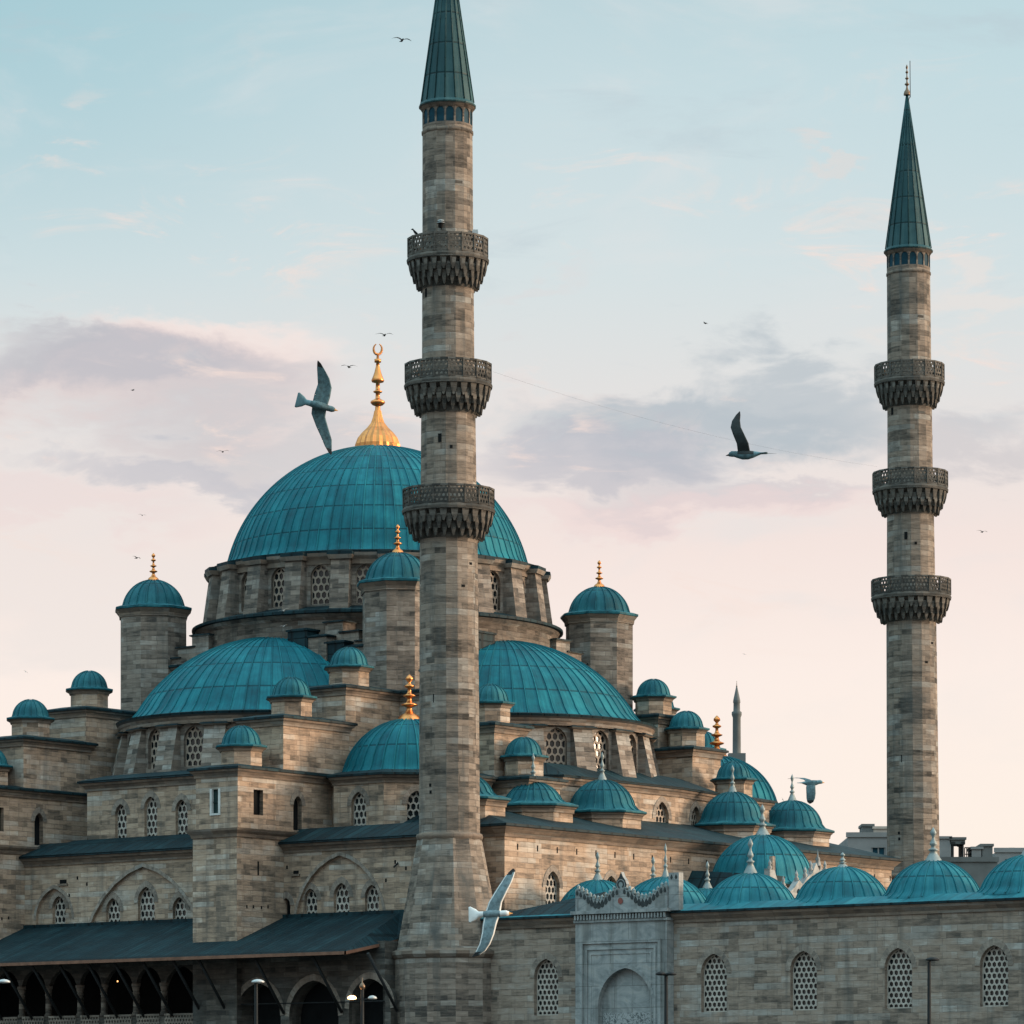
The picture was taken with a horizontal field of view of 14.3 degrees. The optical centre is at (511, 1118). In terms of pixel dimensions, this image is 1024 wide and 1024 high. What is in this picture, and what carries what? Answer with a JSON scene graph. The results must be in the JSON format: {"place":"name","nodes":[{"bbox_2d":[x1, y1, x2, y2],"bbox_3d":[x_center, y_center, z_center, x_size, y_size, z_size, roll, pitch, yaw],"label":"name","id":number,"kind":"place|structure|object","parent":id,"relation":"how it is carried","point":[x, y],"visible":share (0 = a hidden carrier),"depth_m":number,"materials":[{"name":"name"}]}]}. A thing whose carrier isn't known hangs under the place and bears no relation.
{"place":"outdoors","nodes":[
{"label":"outdoors","id":0,"kind":"place"},
{"bbox_2d":[295,361,337,454],"bbox_3d":[-3.026,-11.182,63.991,0.745,1.360,0.150,14,7,-6],"label":"seagull","id":1,"kind":"object","parent":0,"point":[319,405],"visible":1,"depth_m":64.00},
{"bbox_2d":[468,869,514,956],"bbox_3d":[-0.299,-3.136,62.013,0.725,1.335,0.150,-2,-7,7],"label":"seagull","id":2,"kind":"object","parent":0,"point":[492,913],"visible":1,"depth_m":61.97,"materials":[{"name":"white"}]},
{"bbox_2d":[0,0,1023,856],"label":"sky","id":3,"kind":"structure","parent":0,"point":[205,204],"materials":[{"name":"blue"}]},
{"bbox_2d":[726,411,776,459],"bbox_3d":[3.838,-10.559,63.092,0.973,0.745,0.476,0,0,-32],"label":"seagull","id":4,"kind":"object","parent":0,"point":[743,452],"visible":1,"depth_m":62.94,"materials":[{"name":"grey"}]},
{"bbox_2d":[789,778,823,803],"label":"seagull","id":5,"kind":"object","parent":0,"point":[810,790],"visible":1,"depth_m":104.91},
{"bbox_2d":[839,824,886,854],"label":"apartment building","id":6,"kind":"structure","parent":0,"point":[870,837],"depth_m":292.00,"materials":[{"name":"concrete"}]},
{"bbox_2d":[939,836,998,887],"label":"apartment building","id":7,"kind":"structure","parent":0,"point":[978,864],"depth_m":290.50,"materials":[{"name":"concrete"}]},
{"bbox_2d":[993,848,1023,864],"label":"apartment building","id":8,"kind":"structure","parent":0,"point":[1002,854],"depth_m":310.00,"materials":[{"name":"concrete"}]},
{"label":"ground","id":9,"kind":"structure","parent":0,"visible":0},
{"bbox_2d":[0,979,9,982],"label":"street lamp","id":10,"kind":"object","parent":9,"relation":"on","point":[4,981],"visible":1,"depth_m":167.82,"materials":[{"name":"metal"}]},
{"bbox_2d":[251,979,263,1023],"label":"street lamp","id":11,"kind":"object","parent":9,"relation":"on","point":[256,981],"visible":1,"depth_m":167.93,"materials":[{"name":"metal"}]},
{"bbox_2d":[348,978,376,1023],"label":"street lamp","id":12,"kind":"object","parent":9,"relation":"on","point":[362,988],"visible":1,"depth_m":167.93,"materials":[{"name":"metal"}]},
{"bbox_2d":[392,0,494,1023],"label":"minaret","id":13,"kind":"object","parent":9,"relation":"on","point":[442,975],"visible":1,"depth_m":198.80,"materials":[{"name":"stone"}]},
{"bbox_2d":[437,219,444,229],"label":"lamp","id":14,"kind":"object","parent":13,"relation":"attached to","point":[440,222],"visible":1,"depth_m":198.44,"materials":[{"name":"metal"}]},
{"bbox_2d":[495,372,856,463],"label":"cable","id":15,"kind":"object","parent":13,"relation":"attached to","point":[656,421],"visible":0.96,"depth_m":212.66,"materials":[{"name":"metal"}]},
{"bbox_2d":[0,344,903,1023],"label":"mosque","id":16,"kind":"structure","parent":9,"relation":"on","point":[214,818],"depth_m":216.44,"materials":[{"name":"stone"}]},
{"bbox_2d":[656,971,676,1023],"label":"street lamp","id":17,"kind":"object","parent":9,"relation":"on","point":[665,975],"visible":1,"depth_m":171.93,"materials":[{"name":"metal"}]},
{"bbox_2d":[728,681,745,761],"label":"distant minaret","id":18,"kind":"object","parent":9,"relation":"on","point":[736,716],"visible":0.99,"depth_m":329.73,"materials":[{"name":"stone"}]},
{"bbox_2d":[480,804,1023,1023],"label":"courtyard","id":19,"kind":"structure","parent":9,"relation":"on","point":[762,925],"depth_m":188.75,"materials":[{"name":"stone"}]},
{"bbox_2d":[871,65,950,880],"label":"minaret","id":20,"kind":"object","parent":9,"relation":"on","point":[911,603],"visible":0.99,"depth_m":232.27,"materials":[{"name":"stone"}]},
{"bbox_2d":[926,957,938,1023],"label":"street lamp","id":21,"kind":"object","parent":9,"relation":"on","point":[929,959],"visible":1,"depth_m":171.94,"materials":[{"name":"metal"}]}
]}

